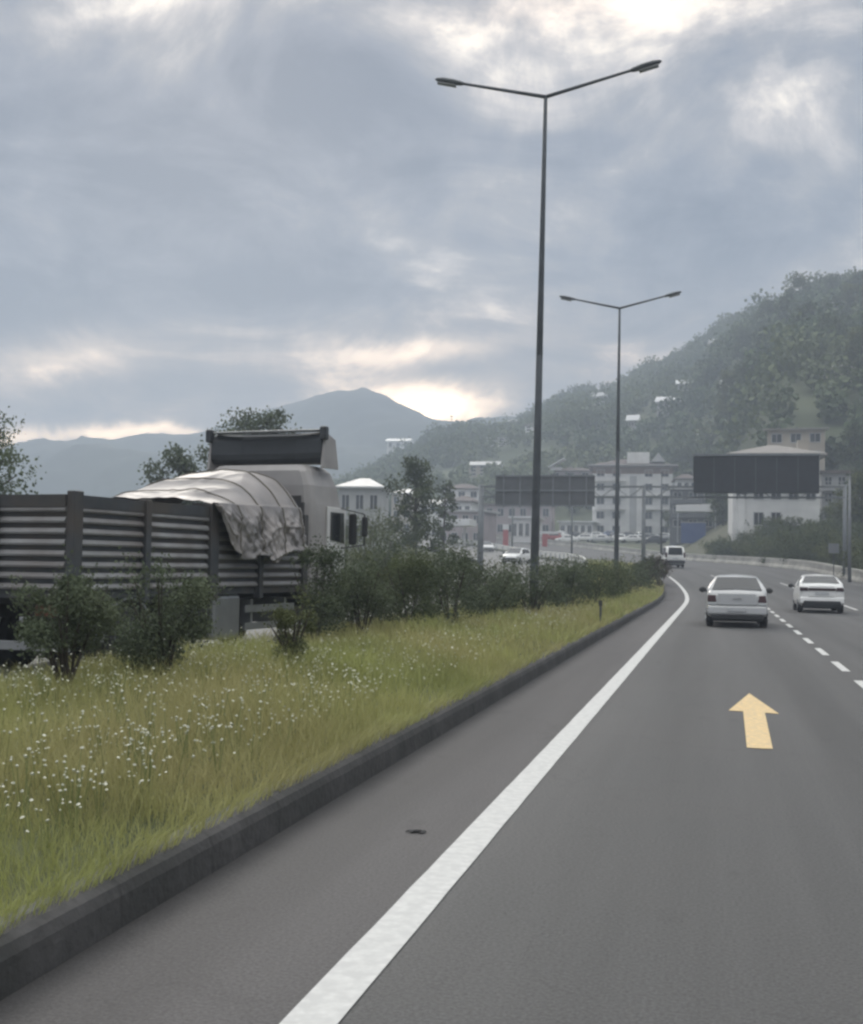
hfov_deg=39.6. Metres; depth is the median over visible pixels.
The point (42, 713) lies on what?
wildflower
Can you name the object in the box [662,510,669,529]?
hillside tree
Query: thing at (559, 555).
median guardrail
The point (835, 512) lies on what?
bank bush
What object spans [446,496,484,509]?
town house
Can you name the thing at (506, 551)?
kerb
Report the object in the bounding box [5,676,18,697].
wildflower
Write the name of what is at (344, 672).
wildflower
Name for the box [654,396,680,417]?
hill house
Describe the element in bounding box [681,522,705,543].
blue container
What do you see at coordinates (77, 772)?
wildflower
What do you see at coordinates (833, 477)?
balcony house
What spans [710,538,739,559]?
bank bush
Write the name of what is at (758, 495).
window
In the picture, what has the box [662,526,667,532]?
window
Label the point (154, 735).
wildflower
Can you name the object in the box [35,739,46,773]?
wildflower
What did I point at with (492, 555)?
opposite road
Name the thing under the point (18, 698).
wildflower
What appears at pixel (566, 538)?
parked car
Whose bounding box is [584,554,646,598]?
shrub
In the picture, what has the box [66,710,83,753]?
wildflower
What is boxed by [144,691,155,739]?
wildflower
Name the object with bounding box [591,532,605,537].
parked car
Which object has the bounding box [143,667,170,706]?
wildflower
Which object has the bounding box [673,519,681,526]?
window
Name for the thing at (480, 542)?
sign gantry
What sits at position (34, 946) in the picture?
median kerb
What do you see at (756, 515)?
window
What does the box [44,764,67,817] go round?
wildflower
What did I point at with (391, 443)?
hill house
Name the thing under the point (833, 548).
marker sign
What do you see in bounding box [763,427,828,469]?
hillside house
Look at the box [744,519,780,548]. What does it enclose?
bank bush
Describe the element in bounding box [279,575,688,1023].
edge line
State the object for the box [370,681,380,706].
wildflower
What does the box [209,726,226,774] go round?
wildflower
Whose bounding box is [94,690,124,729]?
wildflower
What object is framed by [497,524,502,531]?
window
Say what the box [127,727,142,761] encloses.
wildflower
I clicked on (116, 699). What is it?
wildflower
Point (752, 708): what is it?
road arrow
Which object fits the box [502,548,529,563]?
hatchback car
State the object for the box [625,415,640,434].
hill house
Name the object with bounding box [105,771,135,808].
wildflower
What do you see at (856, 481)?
hillside tree
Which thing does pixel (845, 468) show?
hillside tree
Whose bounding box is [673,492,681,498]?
window
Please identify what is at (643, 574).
shrub
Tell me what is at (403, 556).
bush
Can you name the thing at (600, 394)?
hill house
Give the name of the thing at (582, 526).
window
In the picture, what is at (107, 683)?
wildflower
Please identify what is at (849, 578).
utility post
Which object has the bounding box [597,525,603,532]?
window
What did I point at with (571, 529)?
utility post
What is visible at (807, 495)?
window
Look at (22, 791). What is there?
wildflower
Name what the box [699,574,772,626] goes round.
saloon car
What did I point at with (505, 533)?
pillar sign
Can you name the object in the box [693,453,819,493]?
display board
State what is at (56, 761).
wildflower
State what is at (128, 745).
wildflower
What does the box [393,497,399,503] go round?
window
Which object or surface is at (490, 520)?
town house
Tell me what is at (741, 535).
bank bush
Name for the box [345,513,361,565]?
bush
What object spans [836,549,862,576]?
bank bush
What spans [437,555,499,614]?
shrub
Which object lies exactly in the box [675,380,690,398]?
hill house
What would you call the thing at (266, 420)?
roadside tree
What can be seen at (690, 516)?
shop block
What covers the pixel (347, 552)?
bush
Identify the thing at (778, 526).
bank bush
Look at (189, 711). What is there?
wildflower
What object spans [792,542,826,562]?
bank bush
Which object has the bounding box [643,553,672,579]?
shrub
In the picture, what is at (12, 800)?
wildflower
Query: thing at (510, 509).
window
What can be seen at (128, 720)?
wildflower
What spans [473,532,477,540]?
window
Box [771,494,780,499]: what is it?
window
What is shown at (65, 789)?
wildflower
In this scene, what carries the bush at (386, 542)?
on the ground at (712, 533)
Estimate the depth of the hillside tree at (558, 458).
301.17 m
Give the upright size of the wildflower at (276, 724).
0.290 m
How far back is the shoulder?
6.04 m
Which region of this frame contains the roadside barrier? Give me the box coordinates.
[496,535,862,583]
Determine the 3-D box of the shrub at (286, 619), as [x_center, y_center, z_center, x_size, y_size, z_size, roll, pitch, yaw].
[-1.735,1.448,14.554,0.678,1.173,0.723,3,-3,-35]
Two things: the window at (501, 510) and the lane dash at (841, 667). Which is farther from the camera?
the window at (501, 510)
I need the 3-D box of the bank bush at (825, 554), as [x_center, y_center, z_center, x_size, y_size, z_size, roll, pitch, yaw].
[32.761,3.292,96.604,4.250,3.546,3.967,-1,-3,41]
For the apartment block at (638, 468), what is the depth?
259.42 m
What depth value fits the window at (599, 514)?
260.34 m
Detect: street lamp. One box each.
[435,60,661,612]
[559,291,681,564]
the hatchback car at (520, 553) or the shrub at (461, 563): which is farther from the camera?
the hatchback car at (520, 553)
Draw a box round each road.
[0,536,582,679]
[338,539,862,1023]
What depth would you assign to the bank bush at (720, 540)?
141.18 m
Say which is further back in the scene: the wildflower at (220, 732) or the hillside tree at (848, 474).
the hillside tree at (848, 474)
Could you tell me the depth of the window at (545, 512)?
251.83 m
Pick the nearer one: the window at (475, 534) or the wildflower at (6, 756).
the wildflower at (6, 756)
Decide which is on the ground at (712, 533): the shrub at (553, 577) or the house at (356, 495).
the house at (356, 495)
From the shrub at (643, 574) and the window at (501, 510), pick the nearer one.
the shrub at (643, 574)
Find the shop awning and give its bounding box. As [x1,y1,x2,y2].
[676,504,717,541]
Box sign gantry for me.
[477,485,846,576]
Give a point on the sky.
(243, 204)
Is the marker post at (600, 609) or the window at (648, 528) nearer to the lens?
the marker post at (600, 609)
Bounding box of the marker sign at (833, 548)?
[828,543,838,575]
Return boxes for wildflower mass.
[1,601,611,831]
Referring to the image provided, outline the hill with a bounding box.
[388,297,862,534]
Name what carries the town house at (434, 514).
on the ground at (712, 533)
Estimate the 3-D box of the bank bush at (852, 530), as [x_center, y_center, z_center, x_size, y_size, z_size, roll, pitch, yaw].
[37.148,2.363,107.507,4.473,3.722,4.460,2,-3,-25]
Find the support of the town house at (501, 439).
on the hill
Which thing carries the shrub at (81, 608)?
on the median verge
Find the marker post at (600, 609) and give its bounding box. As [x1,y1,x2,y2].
[599,600,601,621]
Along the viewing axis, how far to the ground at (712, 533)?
171.71 m
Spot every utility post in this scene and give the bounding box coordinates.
[511,472,513,546]
[571,506,572,553]
[660,472,662,553]
[847,476,851,581]
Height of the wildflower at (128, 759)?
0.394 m
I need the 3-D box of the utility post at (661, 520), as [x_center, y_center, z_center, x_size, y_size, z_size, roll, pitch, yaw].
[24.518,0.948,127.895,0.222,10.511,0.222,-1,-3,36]
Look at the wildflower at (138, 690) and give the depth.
10.28 m
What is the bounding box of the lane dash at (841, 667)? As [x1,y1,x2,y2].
[830,661,848,670]
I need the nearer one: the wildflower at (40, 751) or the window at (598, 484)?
the wildflower at (40, 751)
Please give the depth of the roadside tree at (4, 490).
45.15 m
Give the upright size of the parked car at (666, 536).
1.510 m
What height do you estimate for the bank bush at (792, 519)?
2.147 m
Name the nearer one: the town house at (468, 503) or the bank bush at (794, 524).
the bank bush at (794, 524)
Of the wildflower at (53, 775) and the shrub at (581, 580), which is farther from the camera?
the shrub at (581, 580)
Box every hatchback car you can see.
[483,541,494,551]
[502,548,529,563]
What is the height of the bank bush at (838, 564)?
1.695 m
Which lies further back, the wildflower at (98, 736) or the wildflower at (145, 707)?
the wildflower at (145, 707)
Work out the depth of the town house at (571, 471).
286.29 m
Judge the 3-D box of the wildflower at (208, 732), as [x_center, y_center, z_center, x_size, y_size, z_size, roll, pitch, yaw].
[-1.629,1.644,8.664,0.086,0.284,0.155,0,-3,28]
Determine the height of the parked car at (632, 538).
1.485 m
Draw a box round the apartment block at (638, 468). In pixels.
[588,452,677,534]
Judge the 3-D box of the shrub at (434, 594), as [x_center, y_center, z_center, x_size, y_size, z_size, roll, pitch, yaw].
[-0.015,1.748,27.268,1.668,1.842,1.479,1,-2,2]
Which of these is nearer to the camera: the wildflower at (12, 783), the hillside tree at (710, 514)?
the wildflower at (12, 783)
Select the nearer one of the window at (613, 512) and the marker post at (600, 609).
the marker post at (600, 609)
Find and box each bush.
[345,502,407,564]
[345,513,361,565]
[345,535,384,586]
[347,518,411,585]
[360,511,423,559]
[374,542,437,590]
[404,542,445,575]
[697,537,724,554]
[707,546,723,554]
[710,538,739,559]
[713,541,734,555]
[716,535,739,549]
[731,527,773,547]
[731,530,755,543]
[731,542,760,556]
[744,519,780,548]
[746,528,786,557]
[755,514,790,536]
[756,535,785,562]
[760,515,782,527]
[766,520,790,535]
[768,521,830,563]
[768,542,787,558]
[779,542,802,558]
[781,515,802,530]
[785,519,800,529]
[790,516,839,544]
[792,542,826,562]
[793,522,813,534]
[795,526,836,561]
[804,523,861,539]
[812,530,862,567]
[822,500,854,520]
[822,556,847,565]
[823,503,847,520]
[823,518,862,546]
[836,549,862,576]
[851,538,862,568]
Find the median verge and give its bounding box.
[0,535,659,916]
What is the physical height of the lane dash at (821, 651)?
0.001 m
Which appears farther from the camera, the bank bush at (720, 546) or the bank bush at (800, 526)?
the bank bush at (720, 546)
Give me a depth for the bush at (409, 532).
84.89 m
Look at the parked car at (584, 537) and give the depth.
220.80 m
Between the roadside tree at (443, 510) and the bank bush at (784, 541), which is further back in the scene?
the roadside tree at (443, 510)
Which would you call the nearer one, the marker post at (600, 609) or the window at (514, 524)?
the marker post at (600, 609)
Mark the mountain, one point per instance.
(362, 424)
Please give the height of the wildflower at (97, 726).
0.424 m
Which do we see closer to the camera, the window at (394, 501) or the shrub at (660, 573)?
the shrub at (660, 573)
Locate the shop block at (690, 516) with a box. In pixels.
[667,488,727,545]
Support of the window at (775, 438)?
in the hillside house at (790, 437)
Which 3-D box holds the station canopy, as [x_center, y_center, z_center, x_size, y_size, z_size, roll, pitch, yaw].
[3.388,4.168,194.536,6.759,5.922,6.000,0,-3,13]
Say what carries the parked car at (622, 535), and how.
on the ground at (712, 533)
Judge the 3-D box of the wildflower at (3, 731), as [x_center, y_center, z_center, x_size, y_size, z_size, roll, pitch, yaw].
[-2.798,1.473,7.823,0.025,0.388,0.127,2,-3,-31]
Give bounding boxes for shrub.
[1,544,130,694]
[104,547,233,682]
[257,583,319,667]
[286,533,366,640]
[313,542,402,632]
[325,551,387,631]
[355,548,427,627]
[360,538,464,626]
[396,551,465,618]
[403,534,501,623]
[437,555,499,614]
[460,556,535,615]
[478,555,533,611]
[480,550,571,616]
[528,554,574,604]
[538,553,607,608]
[553,558,603,598]
[566,552,629,604]
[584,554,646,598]
[598,557,655,592]
[621,554,668,589]
[630,560,668,586]
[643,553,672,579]
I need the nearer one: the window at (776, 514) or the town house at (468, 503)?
the window at (776, 514)
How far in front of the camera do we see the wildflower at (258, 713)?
9.03 m
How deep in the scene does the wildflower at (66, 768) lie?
6.67 m
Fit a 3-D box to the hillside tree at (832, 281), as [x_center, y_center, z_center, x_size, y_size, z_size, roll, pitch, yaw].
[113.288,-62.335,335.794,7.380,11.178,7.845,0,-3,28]
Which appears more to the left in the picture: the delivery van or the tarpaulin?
the tarpaulin
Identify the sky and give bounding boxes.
[0,0,862,448]
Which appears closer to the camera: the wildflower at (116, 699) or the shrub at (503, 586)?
the wildflower at (116, 699)
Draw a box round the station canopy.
[429,519,476,545]
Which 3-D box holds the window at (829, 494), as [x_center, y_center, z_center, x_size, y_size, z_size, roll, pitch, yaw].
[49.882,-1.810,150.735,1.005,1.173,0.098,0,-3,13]
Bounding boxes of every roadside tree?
[0,406,45,494]
[136,441,202,504]
[189,403,304,472]
[379,454,448,553]
[429,480,462,554]
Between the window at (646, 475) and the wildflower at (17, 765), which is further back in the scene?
the window at (646, 475)
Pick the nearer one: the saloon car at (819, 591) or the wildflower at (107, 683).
the wildflower at (107, 683)
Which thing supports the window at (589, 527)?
in the town house at (584, 526)
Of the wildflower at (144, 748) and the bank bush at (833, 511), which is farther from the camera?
the bank bush at (833, 511)
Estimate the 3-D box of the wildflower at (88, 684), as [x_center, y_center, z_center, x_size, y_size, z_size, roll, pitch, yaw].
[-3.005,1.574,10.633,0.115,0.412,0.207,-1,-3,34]
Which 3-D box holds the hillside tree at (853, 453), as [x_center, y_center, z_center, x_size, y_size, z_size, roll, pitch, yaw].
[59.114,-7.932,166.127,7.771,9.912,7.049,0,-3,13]
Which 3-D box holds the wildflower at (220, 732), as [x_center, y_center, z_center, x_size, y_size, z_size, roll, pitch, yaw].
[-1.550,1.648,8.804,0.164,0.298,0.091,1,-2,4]
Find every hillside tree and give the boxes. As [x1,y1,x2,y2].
[550,456,568,466]
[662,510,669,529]
[667,445,692,478]
[703,493,727,525]
[705,493,727,525]
[727,351,761,405]
[749,299,777,333]
[774,291,801,326]
[784,272,812,300]
[822,271,844,294]
[828,419,862,469]
[832,462,858,469]
[832,470,862,529]
[835,467,862,520]
[846,270,862,296]
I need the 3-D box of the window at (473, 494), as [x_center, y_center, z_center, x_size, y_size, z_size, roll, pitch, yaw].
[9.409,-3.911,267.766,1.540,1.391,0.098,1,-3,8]
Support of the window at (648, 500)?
in the apartment block at (638, 468)
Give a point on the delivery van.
(675, 555)
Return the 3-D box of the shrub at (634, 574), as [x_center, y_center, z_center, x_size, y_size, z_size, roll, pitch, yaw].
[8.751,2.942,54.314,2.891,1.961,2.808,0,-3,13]
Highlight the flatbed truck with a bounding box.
[0,426,367,667]
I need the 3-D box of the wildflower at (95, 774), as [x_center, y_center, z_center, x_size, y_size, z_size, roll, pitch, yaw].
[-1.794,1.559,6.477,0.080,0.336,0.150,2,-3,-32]
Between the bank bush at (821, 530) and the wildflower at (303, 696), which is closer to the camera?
the wildflower at (303, 696)
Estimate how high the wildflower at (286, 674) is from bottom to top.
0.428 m
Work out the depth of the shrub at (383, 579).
24.79 m
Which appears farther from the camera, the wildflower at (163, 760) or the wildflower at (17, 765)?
the wildflower at (163, 760)
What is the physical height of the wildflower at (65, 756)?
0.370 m
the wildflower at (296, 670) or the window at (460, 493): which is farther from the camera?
the window at (460, 493)
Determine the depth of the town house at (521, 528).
224.25 m
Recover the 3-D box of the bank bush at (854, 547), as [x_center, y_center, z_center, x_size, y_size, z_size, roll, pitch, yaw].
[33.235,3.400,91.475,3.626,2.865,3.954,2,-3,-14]
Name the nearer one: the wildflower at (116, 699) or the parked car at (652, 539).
the wildflower at (116, 699)
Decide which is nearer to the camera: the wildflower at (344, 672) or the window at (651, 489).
the wildflower at (344, 672)
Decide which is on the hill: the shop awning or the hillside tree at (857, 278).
the hillside tree at (857, 278)
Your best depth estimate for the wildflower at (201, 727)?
8.84 m
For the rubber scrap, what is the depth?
7.36 m
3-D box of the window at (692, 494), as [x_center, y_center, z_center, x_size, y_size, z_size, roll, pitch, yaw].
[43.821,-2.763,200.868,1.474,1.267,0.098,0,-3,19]
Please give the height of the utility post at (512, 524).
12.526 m
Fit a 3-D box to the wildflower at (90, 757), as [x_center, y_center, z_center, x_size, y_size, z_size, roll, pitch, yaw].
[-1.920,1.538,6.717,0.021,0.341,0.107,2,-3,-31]
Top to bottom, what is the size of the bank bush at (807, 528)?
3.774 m
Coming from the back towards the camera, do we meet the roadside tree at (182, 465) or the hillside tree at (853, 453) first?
the hillside tree at (853, 453)
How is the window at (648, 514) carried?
in the apartment block at (638, 468)
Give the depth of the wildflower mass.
11.78 m
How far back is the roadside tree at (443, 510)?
120.89 m
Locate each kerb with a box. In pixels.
[0,558,663,999]
[274,535,585,645]
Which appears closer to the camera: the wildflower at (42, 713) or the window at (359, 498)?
the wildflower at (42, 713)
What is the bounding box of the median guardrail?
[404,533,587,565]
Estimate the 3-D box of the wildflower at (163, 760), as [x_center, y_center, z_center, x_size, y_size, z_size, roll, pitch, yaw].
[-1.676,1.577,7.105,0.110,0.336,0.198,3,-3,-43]
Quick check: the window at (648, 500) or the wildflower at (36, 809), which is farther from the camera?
the window at (648, 500)
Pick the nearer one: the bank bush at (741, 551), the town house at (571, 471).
the bank bush at (741, 551)
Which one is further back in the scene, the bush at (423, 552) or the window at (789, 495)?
the window at (789, 495)
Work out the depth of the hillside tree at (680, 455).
283.66 m
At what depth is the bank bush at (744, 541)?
135.16 m
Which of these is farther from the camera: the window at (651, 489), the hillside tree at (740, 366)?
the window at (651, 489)
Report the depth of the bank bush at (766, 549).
116.55 m
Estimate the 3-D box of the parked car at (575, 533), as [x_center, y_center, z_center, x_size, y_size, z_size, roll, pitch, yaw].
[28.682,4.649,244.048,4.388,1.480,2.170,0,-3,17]
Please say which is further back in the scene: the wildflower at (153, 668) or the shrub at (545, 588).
the shrub at (545, 588)
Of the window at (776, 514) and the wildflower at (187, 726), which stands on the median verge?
the wildflower at (187, 726)
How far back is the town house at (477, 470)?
352.61 m
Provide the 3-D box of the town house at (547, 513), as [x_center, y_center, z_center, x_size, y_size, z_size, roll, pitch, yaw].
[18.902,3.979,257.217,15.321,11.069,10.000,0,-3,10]
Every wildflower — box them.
[0,708,5,752]
[0,779,14,825]
[0,782,19,838]
[0,791,8,824]
[2,731,12,787]
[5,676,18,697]
[9,747,33,816]
[13,679,30,721]
[16,712,47,759]
[20,754,30,846]
[21,693,40,718]
[22,682,33,717]
[26,686,44,709]
[31,751,45,794]
[32,704,44,739]
[34,808,60,847]
[35,666,52,701]
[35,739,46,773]
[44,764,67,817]
[46,789,81,837]
[47,760,67,818]
[51,681,65,722]
[61,770,91,824]
[63,746,83,808]
[64,765,84,820]
[64,780,80,837]
[65,767,89,806]
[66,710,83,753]
[81,667,98,706]
[84,756,91,811]
[89,714,101,776]
[89,725,104,785]
[89,725,109,753]
[92,769,105,824]
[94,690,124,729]
[101,663,115,703]
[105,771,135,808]
[112,674,125,718]
[113,683,117,718]
[114,723,131,783]
[115,656,129,704]
[115,702,127,727]
[119,743,141,781]
[127,719,146,758]
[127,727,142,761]
[127,750,146,811]
[129,676,147,709]
[130,722,163,775]
[132,722,147,761]
[133,752,165,802]
[139,714,155,757]
[142,747,155,796]
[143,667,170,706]
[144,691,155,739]
[150,713,157,759]
[161,724,185,758]
[162,709,168,772]
[173,725,194,802]
[175,696,194,761]
[175,716,199,769]
[193,740,214,771]
[197,713,208,748]
[202,719,216,749]
[204,656,212,687]
[205,707,218,750]
[208,715,232,752]
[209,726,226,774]
[213,689,229,724]
[222,706,241,758]
[225,688,243,739]
[243,722,254,766]
[247,734,264,758]
[248,700,272,744]
[268,715,293,755]
[270,713,283,735]
[284,654,295,691]
[288,709,301,740]
[293,649,306,689]
[296,672,312,724]
[331,664,353,695]
[343,667,358,691]
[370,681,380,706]
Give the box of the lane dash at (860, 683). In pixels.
[853,680,862,687]
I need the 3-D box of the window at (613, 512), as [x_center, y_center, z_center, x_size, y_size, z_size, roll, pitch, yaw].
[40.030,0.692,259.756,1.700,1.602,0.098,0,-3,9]
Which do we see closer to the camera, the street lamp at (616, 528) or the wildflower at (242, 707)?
the wildflower at (242, 707)
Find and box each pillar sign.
[503,524,508,545]
[539,531,558,546]
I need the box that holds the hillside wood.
[332,266,862,518]
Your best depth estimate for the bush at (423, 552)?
76.46 m
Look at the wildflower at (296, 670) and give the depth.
12.54 m
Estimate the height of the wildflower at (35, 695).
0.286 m
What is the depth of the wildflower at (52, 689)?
9.18 m
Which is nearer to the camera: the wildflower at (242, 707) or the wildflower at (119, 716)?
the wildflower at (119, 716)
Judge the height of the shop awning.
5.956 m
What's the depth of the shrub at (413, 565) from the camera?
23.51 m
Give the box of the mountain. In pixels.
[0,387,515,502]
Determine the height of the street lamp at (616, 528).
14.642 m
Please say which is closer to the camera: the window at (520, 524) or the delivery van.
the delivery van
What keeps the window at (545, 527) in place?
in the town house at (547, 513)
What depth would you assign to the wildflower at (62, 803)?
6.17 m
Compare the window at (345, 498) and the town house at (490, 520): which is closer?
the window at (345, 498)
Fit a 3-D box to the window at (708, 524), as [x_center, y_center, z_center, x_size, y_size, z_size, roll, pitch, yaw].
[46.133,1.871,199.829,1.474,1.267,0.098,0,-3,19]
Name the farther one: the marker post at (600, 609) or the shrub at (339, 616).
the marker post at (600, 609)
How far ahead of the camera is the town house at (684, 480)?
245.24 m
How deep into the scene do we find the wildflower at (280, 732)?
8.96 m
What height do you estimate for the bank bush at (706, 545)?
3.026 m
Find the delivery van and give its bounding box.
[659,546,684,567]
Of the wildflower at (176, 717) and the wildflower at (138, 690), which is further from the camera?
the wildflower at (138, 690)
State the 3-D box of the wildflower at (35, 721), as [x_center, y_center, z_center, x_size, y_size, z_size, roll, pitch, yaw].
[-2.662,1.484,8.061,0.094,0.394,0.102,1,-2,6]
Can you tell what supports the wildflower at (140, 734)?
on the median verge
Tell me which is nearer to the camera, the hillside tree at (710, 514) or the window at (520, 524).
the hillside tree at (710, 514)
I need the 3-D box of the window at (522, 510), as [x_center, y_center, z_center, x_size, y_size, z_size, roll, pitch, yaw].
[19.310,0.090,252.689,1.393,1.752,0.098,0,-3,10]
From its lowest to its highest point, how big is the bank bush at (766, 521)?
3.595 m
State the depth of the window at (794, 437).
169.32 m
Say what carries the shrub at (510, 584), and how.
on the median verge
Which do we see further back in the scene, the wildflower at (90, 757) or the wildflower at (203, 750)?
the wildflower at (203, 750)
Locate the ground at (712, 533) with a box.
[340,521,862,593]
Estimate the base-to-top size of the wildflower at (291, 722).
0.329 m
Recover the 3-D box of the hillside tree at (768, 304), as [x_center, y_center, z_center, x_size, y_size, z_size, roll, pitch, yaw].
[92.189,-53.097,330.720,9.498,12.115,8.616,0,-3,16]
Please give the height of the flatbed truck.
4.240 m
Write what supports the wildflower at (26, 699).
on the median verge
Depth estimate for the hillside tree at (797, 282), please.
337.68 m
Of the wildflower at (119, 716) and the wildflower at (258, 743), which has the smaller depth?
the wildflower at (258, 743)
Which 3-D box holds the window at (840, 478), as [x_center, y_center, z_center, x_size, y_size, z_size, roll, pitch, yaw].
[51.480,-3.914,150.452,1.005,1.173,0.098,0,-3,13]
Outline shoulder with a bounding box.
[0,576,684,1023]
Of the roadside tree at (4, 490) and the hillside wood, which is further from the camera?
the hillside wood
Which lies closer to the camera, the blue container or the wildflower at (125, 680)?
the wildflower at (125, 680)
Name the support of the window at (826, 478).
in the balcony house at (833, 477)
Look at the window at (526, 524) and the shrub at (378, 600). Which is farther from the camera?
the window at (526, 524)
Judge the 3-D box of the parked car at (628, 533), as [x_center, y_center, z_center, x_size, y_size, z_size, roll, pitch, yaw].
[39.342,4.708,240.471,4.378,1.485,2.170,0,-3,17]
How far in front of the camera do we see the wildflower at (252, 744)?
8.40 m
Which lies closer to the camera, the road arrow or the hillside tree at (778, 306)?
the road arrow
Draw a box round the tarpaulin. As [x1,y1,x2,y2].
[111,469,307,562]
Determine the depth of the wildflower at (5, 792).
6.05 m
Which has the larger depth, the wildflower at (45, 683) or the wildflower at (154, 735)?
the wildflower at (45, 683)
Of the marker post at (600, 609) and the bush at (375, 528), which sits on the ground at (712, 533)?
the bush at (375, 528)
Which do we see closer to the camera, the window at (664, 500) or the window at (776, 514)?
the window at (776, 514)
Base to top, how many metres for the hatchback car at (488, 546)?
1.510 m
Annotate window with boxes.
[341,494,349,509]
[355,494,363,509]
[369,494,377,509]
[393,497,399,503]
[458,491,464,496]
[470,491,476,497]
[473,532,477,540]
[497,508,503,515]
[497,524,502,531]
[509,508,514,515]
[513,523,516,535]
[519,523,522,535]
[520,508,526,515]
[525,523,528,535]
[542,508,548,516]
[542,524,548,530]
[581,525,584,532]
[587,525,591,532]
[596,498,603,504]
[596,511,603,518]
[597,469,604,476]
[597,483,604,490]
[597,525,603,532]
[612,511,619,518]
[645,469,652,476]
[645,484,652,490]
[646,498,651,504]
[646,512,651,518]
[646,526,651,532]
[662,498,668,503]
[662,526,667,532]
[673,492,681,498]
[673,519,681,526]
[688,492,697,498]
[704,519,712,526]
[753,494,763,499]
[753,512,763,524]
[771,433,781,442]
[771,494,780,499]
[771,512,780,520]
[788,494,798,499]
[790,433,800,442]
[806,494,815,499]
[810,433,820,442]
[824,476,832,484]
[824,493,832,501]
[838,476,845,484]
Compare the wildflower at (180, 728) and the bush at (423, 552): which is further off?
the bush at (423, 552)
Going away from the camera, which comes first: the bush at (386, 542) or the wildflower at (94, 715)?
the wildflower at (94, 715)
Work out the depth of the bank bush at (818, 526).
115.72 m
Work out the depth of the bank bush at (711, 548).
139.00 m
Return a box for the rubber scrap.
[405,829,426,832]
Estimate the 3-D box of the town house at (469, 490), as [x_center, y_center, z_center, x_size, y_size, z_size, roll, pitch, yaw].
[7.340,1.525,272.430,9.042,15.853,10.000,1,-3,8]
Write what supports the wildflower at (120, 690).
on the median verge
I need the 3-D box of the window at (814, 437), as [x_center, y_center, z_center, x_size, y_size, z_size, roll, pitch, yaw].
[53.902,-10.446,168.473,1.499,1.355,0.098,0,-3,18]
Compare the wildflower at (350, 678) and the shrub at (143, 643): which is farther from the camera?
the shrub at (143, 643)
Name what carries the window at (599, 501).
in the apartment block at (638, 468)
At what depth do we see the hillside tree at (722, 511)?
174.82 m
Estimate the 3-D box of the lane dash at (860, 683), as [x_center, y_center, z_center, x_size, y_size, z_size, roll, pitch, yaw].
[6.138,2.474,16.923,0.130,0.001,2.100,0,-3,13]
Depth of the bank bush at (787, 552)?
111.80 m
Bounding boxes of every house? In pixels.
[336,478,390,549]
[385,439,413,454]
[389,489,420,534]
[419,500,447,534]
[435,510,499,542]
[444,484,485,505]
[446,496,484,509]
[469,461,503,477]
[484,503,557,535]
[486,437,512,447]
[508,516,544,542]
[523,423,533,434]
[545,458,592,474]
[557,521,599,532]
[591,392,608,405]
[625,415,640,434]
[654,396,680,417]
[671,474,692,485]
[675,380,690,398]
[726,440,827,542]
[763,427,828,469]
[820,470,861,522]
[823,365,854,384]
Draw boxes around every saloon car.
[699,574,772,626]
[788,574,843,612]
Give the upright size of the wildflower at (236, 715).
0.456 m
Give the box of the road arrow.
[730,693,778,748]
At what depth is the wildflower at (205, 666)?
12.62 m
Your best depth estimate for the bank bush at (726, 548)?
135.97 m
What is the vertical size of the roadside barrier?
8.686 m
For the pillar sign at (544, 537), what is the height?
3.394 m
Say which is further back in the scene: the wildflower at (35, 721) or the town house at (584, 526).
the town house at (584, 526)
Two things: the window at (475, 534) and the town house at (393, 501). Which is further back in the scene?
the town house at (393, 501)
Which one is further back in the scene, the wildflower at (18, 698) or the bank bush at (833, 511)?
the bank bush at (833, 511)
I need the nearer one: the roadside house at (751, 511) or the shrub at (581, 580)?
the shrub at (581, 580)
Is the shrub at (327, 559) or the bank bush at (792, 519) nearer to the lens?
the shrub at (327, 559)
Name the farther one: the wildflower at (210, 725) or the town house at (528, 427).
the town house at (528, 427)
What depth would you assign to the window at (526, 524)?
224.01 m
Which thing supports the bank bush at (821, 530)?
on the ground at (712, 533)
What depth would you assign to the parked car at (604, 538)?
215.01 m
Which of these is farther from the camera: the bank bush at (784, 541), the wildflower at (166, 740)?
the bank bush at (784, 541)
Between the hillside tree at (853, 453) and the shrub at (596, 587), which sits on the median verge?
the shrub at (596, 587)
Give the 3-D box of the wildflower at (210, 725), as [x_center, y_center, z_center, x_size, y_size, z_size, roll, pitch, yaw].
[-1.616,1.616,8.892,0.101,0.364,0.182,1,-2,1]
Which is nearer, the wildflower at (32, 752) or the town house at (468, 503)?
the wildflower at (32, 752)
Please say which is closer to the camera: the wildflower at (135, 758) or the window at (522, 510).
the wildflower at (135, 758)
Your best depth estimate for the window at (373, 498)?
156.44 m
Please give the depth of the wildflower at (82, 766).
6.51 m
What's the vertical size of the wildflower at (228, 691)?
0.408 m
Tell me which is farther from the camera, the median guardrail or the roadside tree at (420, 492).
the median guardrail
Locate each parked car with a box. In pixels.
[541,533,561,539]
[555,535,578,541]
[566,531,581,536]
[576,534,592,541]
[589,535,613,542]
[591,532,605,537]
[611,534,625,541]
[619,535,640,542]
[622,532,634,535]
[640,535,665,543]
[655,533,669,540]
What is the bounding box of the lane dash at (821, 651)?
[815,648,828,654]
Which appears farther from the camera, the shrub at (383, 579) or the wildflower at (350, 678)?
the shrub at (383, 579)

